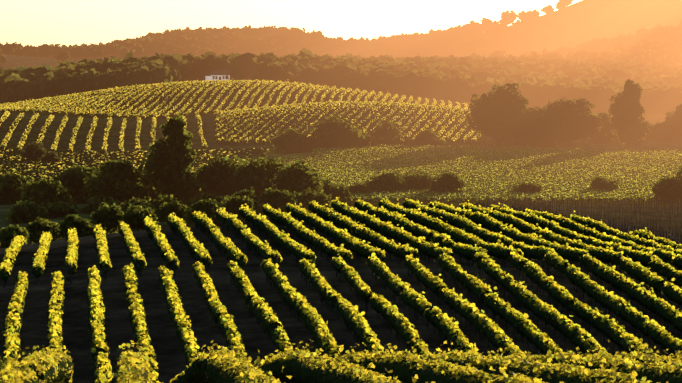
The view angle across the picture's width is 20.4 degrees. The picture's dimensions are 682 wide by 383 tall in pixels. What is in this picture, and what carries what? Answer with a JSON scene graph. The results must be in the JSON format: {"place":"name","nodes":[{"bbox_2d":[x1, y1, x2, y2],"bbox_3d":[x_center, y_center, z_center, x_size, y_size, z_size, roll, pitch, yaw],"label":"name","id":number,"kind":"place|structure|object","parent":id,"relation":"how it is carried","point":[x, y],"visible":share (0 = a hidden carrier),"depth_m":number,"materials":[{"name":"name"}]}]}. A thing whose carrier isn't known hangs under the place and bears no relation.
{"place":"outdoors","nodes":[
{"label":"outdoors","id":0,"kind":"place"},
{"bbox_2d":[0,0,581,46],"label":"sky","id":1,"kind":"structure","parent":0,"point":[35,23],"materials":[{"name":"white"}]},
{"bbox_2d":[0,0,681,382],"bbox_3d":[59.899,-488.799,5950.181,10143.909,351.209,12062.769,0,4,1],"label":"ground","id":2,"kind":"structure","parent":0,"point":[600,18],"depth_m":206.46,"materials":[{"name":"brown soil"}]},
{"bbox_2d":[0,224,29,248],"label":"bush","id":3,"kind":"object","parent":2,"relation":"on","point":[8,233],"visible":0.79,"depth_m":298.72,"materials":[{"name":"green plant"}]},
{"bbox_2d":[0,171,34,204],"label":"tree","id":4,"kind":"object","parent":2,"relation":"on","point":[11,191],"visible":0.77,"depth_m":374.05,"materials":[{"name":"green plant"}]},
{"bbox_2d":[6,200,48,223],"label":"bush","id":5,"kind":"object","parent":2,"relation":"on","point":[29,211],"visible":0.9,"depth_m":338.62,"materials":[{"name":"green plant"}]},
{"bbox_2d":[19,141,46,160],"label":"bush","id":6,"kind":"object","parent":2,"relation":"on","point":[33,151],"visible":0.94,"depth_m":518.75,"materials":[{"name":"green plant"}]},
{"bbox_2d":[25,217,63,243],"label":"bush","id":7,"kind":"object","parent":2,"relation":"on","point":[36,228],"visible":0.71,"depth_m":309.52,"materials":[{"name":"green plant"}]},
{"bbox_2d":[19,178,71,209],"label":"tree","id":8,"kind":"object","parent":2,"relation":"on","point":[42,192],"visible":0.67,"depth_m":359.98,"materials":[{"name":"green plant"}]},
{"bbox_2d":[41,151,60,161],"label":"bush","id":9,"kind":"object","parent":2,"relation":"on","point":[53,156],"visible":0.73,"depth_m":514.07,"materials":[{"name":"green plant"}]},
{"bbox_2d":[43,202,79,218],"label":"bush","id":10,"kind":"object","parent":2,"relation":"on","point":[61,210],"visible":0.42,"depth_m":344.24,"materials":[{"name":"green plant"}]},
{"bbox_2d":[54,51,70,60],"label":"lone tree","id":11,"kind":"object","parent":2,"relation":"on","point":[62,55],"visible":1,"depth_m":2431.88,"materials":[{"name":"green plant"}]},
{"bbox_2d":[49,165,99,203],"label":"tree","id":12,"kind":"object","parent":2,"relation":"on","point":[71,179],"visible":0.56,"depth_m":374.88,"materials":[{"name":"green plant"}]},
{"bbox_2d":[56,214,100,239],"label":"bush","id":13,"kind":"object","parent":2,"relation":"on","point":[84,227],"visible":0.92,"depth_m":304.39,"materials":[{"name":"green plant"}]},
{"bbox_2d":[78,194,121,213],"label":"bush","id":14,"kind":"object","parent":2,"relation":"on","point":[94,202],"visible":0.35,"depth_m":350.77,"materials":[{"name":"green plant"}]},
{"bbox_2d":[86,202,123,233],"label":"bush","id":15,"kind":"object","parent":2,"relation":"on","point":[108,218],"visible":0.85,"depth_m":315.31,"materials":[{"name":"green plant"}]},
{"bbox_2d":[83,159,151,204],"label":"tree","id":16,"kind":"object","parent":2,"relation":"on","point":[119,180],"visible":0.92,"depth_m":365.33,"materials":[{"name":"green plant"}]},
{"bbox_2d":[117,197,154,212],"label":"bush","id":17,"kind":"object","parent":2,"relation":"on","point":[132,202],"visible":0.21,"depth_m":338.86,"materials":[{"name":"green plant"}]},
{"bbox_2d":[119,204,159,230],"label":"bush","id":18,"kind":"object","parent":2,"relation":"on","point":[133,217],"visible":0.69,"depth_m":309.67,"materials":[{"name":"green plant"}]},
{"bbox_2d":[135,167,161,200],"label":"tree","id":19,"kind":"object","parent":2,"relation":"on","point":[143,178],"visible":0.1,"depth_m":380.93,"materials":[{"name":"green plant"}]},
{"bbox_2d":[148,194,185,209],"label":"bush","id":20,"kind":"object","parent":2,"relation":"on","point":[158,201],"visible":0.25,"depth_m":344.28,"materials":[{"name":"green plant"}]},
{"bbox_2d":[138,112,199,202],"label":"tall gum tree","id":21,"kind":"object","parent":2,"relation":"on","point":[170,160],"visible":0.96,"depth_m":368.72,"materials":[{"name":"green plant"}]},
{"bbox_2d":[152,200,187,223],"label":"bush","id":22,"kind":"object","parent":2,"relation":"on","point":[162,212],"visible":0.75,"depth_m":320.55,"materials":[{"name":"green plant"}]},
{"bbox_2d":[185,168,213,197],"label":"tree","id":23,"kind":"object","parent":2,"relation":"on","point":[198,193],"visible":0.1,"depth_m":393.85,"materials":[{"name":"green plant"}]},
{"bbox_2d":[183,198,223,224],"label":"bush","id":24,"kind":"object","parent":2,"relation":"on","point":[209,207],"visible":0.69,"depth_m":316.05,"materials":[{"name":"green plant"}]},
{"bbox_2d":[184,192,222,208],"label":"bush","id":25,"kind":"object","parent":2,"relation":"on","point":[207,196],"visible":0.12,"depth_m":350.70,"materials":[{"name":"green plant"}]},
{"bbox_2d":[181,59,251,78],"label":"trees","id":26,"kind":"object","parent":2,"relation":"on","point":[247,64],"visible":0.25,"depth_m":1000.01,"materials":[{"name":"green plant"}]},
{"bbox_2d":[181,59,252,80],"bbox_3d":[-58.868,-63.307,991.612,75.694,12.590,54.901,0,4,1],"label":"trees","id":27,"kind":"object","parent":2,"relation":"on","point":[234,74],"visible":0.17,"depth_m":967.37,"materials":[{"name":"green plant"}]},
{"bbox_2d":[205,68,229,80],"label":"farmhouse","id":28,"kind":"object","parent":2,"relation":"on","point":[217,75],"visible":0.79,"depth_m":995.39,"materials":[{"name":"grey paint"}]},
{"bbox_2d":[193,155,251,195],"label":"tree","id":29,"kind":"object","parent":2,"relation":"on","point":[214,175],"visible":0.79,"depth_m":377.95,"materials":[{"name":"green plant"}]},
{"bbox_2d":[218,194,254,218],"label":"bush","id":30,"kind":"object","parent":2,"relation":"on","point":[232,205],"visible":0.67,"depth_m":326.49,"materials":[{"name":"green plant"}]},
{"bbox_2d":[0,82,476,151],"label":"grapevines","id":31,"kind":"object","parent":2,"relation":"on","point":[462,105],"visible":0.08,"depth_m":654.26,"materials":[{"name":"green plant"}]},
{"bbox_2d":[0,79,480,178],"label":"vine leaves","id":32,"kind":"object","parent":2,"relation":"on","point":[228,111],"visible":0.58,"depth_m":663.27,"materials":[{"name":"green plant"}]},
{"bbox_2d":[0,81,480,180],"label":"vines","id":33,"kind":"object","parent":2,"relation":"on","point":[115,156],"visible":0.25,"depth_m":616.41,"materials":[{"name":"green plant"}]},
{"bbox_2d":[222,186,261,215],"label":"bush","id":34,"kind":"object","parent":2,"relation":"on","point":[243,193],"visible":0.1,"depth_m":338.50,"materials":[{"name":"green plant"}]},
{"bbox_2d":[226,157,285,203],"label":"bush","id":35,"kind":"object","parent":2,"relation":"on","point":[257,175],"visible":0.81,"depth_m":371.07,"materials":[{"name":"green plant"}]},
{"bbox_2d":[259,188,300,212],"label":"bush","id":36,"kind":"object","parent":2,"relation":"on","point":[276,199],"visible":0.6,"depth_m":343.25,"materials":[{"name":"green plant"}]},
{"bbox_2d":[269,128,313,153],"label":"bush","id":37,"kind":"object","parent":2,"relation":"on","point":[292,140],"visible":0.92,"depth_m":552.03,"materials":[{"name":"green plant"}]},
{"bbox_2d":[269,161,323,194],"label":"bush","id":38,"kind":"object","parent":2,"relation":"on","point":[297,177],"visible":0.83,"depth_m":361.98,"materials":[{"name":"green plant"}]},
{"bbox_2d":[294,189,331,211],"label":"bush","id":39,"kind":"object","parent":2,"relation":"on","point":[306,197],"visible":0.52,"depth_m":349.23,"materials":[{"name":"green plant"}]},
{"bbox_2d":[317,179,351,203],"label":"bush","id":40,"kind":"object","parent":2,"relation":"on","point":[341,192],"visible":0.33,"depth_m":370.87,"materials":[{"name":"green plant"}]},
{"bbox_2d":[305,115,364,152],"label":"bush","id":41,"kind":"object","parent":2,"relation":"on","point":[333,131],"visible":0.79,"depth_m":553.44,"materials":[{"name":"green plant"}]},
{"bbox_2d":[1,348,676,382],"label":"grapevines","id":42,"kind":"object","parent":2,"relation":"on","point":[209,364],"visible":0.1,"depth_m":68.86,"materials":[{"name":"green plant"}]},
{"bbox_2d":[0,336,681,382],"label":"vine leaves","id":43,"kind":"object","parent":42,"relation":"on","point":[21,372],"visible":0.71,"depth_m":64.51,"materials":[{"name":"green plant"}]},
{"bbox_2d":[105,0,573,80],"bbox_3d":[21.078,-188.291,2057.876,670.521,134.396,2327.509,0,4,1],"label":"skyline trees","id":44,"kind":"object","parent":2,"relation":"on","point":[319,33],"visible":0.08,"depth_m":3028.58,"materials":[{"name":"plant"}]},
{"bbox_2d":[0,197,681,382],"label":"vine leaves","id":45,"kind":"object","parent":2,"relation":"on","point":[96,296],"visible":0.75,"depth_m":181.60,"materials":[{"name":"plant"}]},
{"bbox_2d":[0,201,681,382],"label":"vines","id":46,"kind":"object","parent":2,"relation":"on","point":[400,371],"visible":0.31,"depth_m":172.13,"materials":[{"name":"green plant"}]},
{"bbox_2d":[0,7,681,115],"bbox_3d":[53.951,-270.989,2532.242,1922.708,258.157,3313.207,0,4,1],"label":"forest trees","id":47,"kind":"object","parent":2,"relation":"on","point":[583,64],"visible":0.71,"depth_m":1036.06,"materials":[{"name":"plant"}]},
{"bbox_2d":[0,199,681,382],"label":"vine skirt","id":48,"kind":"object","parent":2,"relation":"on","point":[139,270],"visible":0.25,"depth_m":190.27,"materials":[{"name":"green plant"}]},
{"bbox_2d":[3,211,679,382],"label":"vine trunks","id":49,"kind":"object","parent":2,"relation":"on","point":[202,230],"visible":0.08,"depth_m":185.81,"materials":[{"name":"brown wood"}]},
{"bbox_2d":[347,182,373,193],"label":"bush","id":50,"kind":"object","parent":2,"relation":"on","point":[357,187],"visible":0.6,"depth_m":385.17,"materials":[{"name":"green plant"}]},
{"bbox_2d":[353,134,380,146],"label":"bush","id":51,"kind":"object","parent":2,"relation":"on","point":[369,140],"visible":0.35,"depth_m":561.36,"materials":[{"name":"green plant"}]},
{"bbox_2d":[363,171,411,192],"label":"bush","id":52,"kind":"object","parent":2,"relation":"on","point":[389,181],"visible":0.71,"depth_m":391.13,"materials":[{"name":"green plant"}]},
{"bbox_2d":[365,117,409,144],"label":"bush","id":53,"kind":"object","parent":2,"relation":"on","point":[389,130],"visible":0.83,"depth_m":580.36,"materials":[{"name":"green plant"}]},
{"bbox_2d":[401,170,436,189],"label":"bush","id":54,"kind":"object","parent":2,"relation":"on","point":[418,181],"visible":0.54,"depth_m":398.89,"materials":[{"name":"green plant"}]},
{"bbox_2d":[412,129,445,146],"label":"bush","id":55,"kind":"object","parent":2,"relation":"on","point":[427,137],"visible":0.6,"depth_m":570.27,"materials":[{"name":"green plant"}]},
{"bbox_2d":[429,170,467,192],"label":"bush","id":56,"kind":"object","parent":2,"relation":"on","point":[448,181],"visible":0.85,"depth_m":388.25,"materials":[{"name":"green plant"}]},
{"bbox_2d":[218,144,681,202],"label":"vine leaves","id":57,"kind":"object","parent":2,"relation":"on","point":[519,162],"visible":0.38,"depth_m":475.88,"materials":[{"name":"green plant"}]},
{"bbox_2d":[222,145,681,201],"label":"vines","id":58,"kind":"object","parent":2,"relation":"on","point":[563,155],"visible":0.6,"depth_m":478.54,"materials":[{"name":"green plant"}]},
{"bbox_2d":[465,82,534,145],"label":"hazy tree","id":59,"kind":"object","parent":2,"relation":"on","point":[501,112],"visible":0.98,"depth_m":577.02,"materials":[{"name":"green plant"}]},
{"bbox_2d":[511,182,542,192],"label":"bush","id":60,"kind":"object","parent":2,"relation":"on","point":[527,187],"visible":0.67,"depth_m":388.49,"materials":[{"name":"green plant"}]},
{"bbox_2d":[514,106,566,147],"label":"hazy tree","id":61,"kind":"object","parent":2,"relation":"on","point":[543,123],"visible":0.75,"depth_m":583.21,"materials":[{"name":"green plant"}]},
{"bbox_2d":[543,97,603,145],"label":"hazy tree","id":62,"kind":"object","parent":2,"relation":"on","point":[579,121],"visible":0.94,"depth_m":585.81,"materials":[{"name":"green plant"}]},
{"bbox_2d":[582,111,618,142],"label":"hazy tree","id":63,"kind":"object","parent":2,"relation":"on","point":[605,135],"visible":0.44,"depth_m":607.98,"materials":[{"name":"green plant"}]},
{"bbox_2d":[590,176,620,190],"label":"bush","id":64,"kind":"object","parent":2,"relation":"on","point":[599,185],"visible":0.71,"depth_m":395.65,"materials":[{"name":"green plant"}]},
{"bbox_2d":[608,79,652,147],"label":"hazy tree","id":65,"kind":"object","parent":2,"relation":"on","point":[626,108],"visible":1,"depth_m":590.75,"materials":[{"name":"green plant"}]},
{"bbox_2d":[643,121,679,142],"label":"hazy tree","id":66,"kind":"object","parent":2,"relation":"on","point":[662,132],"visible":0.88,"depth_m":622.25,"materials":[{"name":"green plant"}]},
{"bbox_2d":[649,176,681,205],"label":"bush","id":67,"kind":"object","parent":2,"relation":"on","point":[667,187],"visible":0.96,"depth_m":367.40,"materials":[{"name":"green plant"}]},
{"bbox_2d":[661,103,681,141],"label":"hazy tree","id":68,"kind":"object","parent":2,"relation":"on","point":[675,117],"visible":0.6,"depth_m":631.30,"materials":[{"name":"green plant"}]},
{"bbox_2d":[673,164,681,181],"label":"tree","id":69,"kind":"object","parent":2,"relation":"on","point":[678,173],"visible":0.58,"depth_m":376.64,"materials":[{"name":"green plant"}]},
{"bbox_2d":[473,195,681,243],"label":"stake field","id":70,"kind":"structure","parent":0,"point":[545,206],"depth_m":341.96,"materials":[{"name":"brown wood"}]}
]}

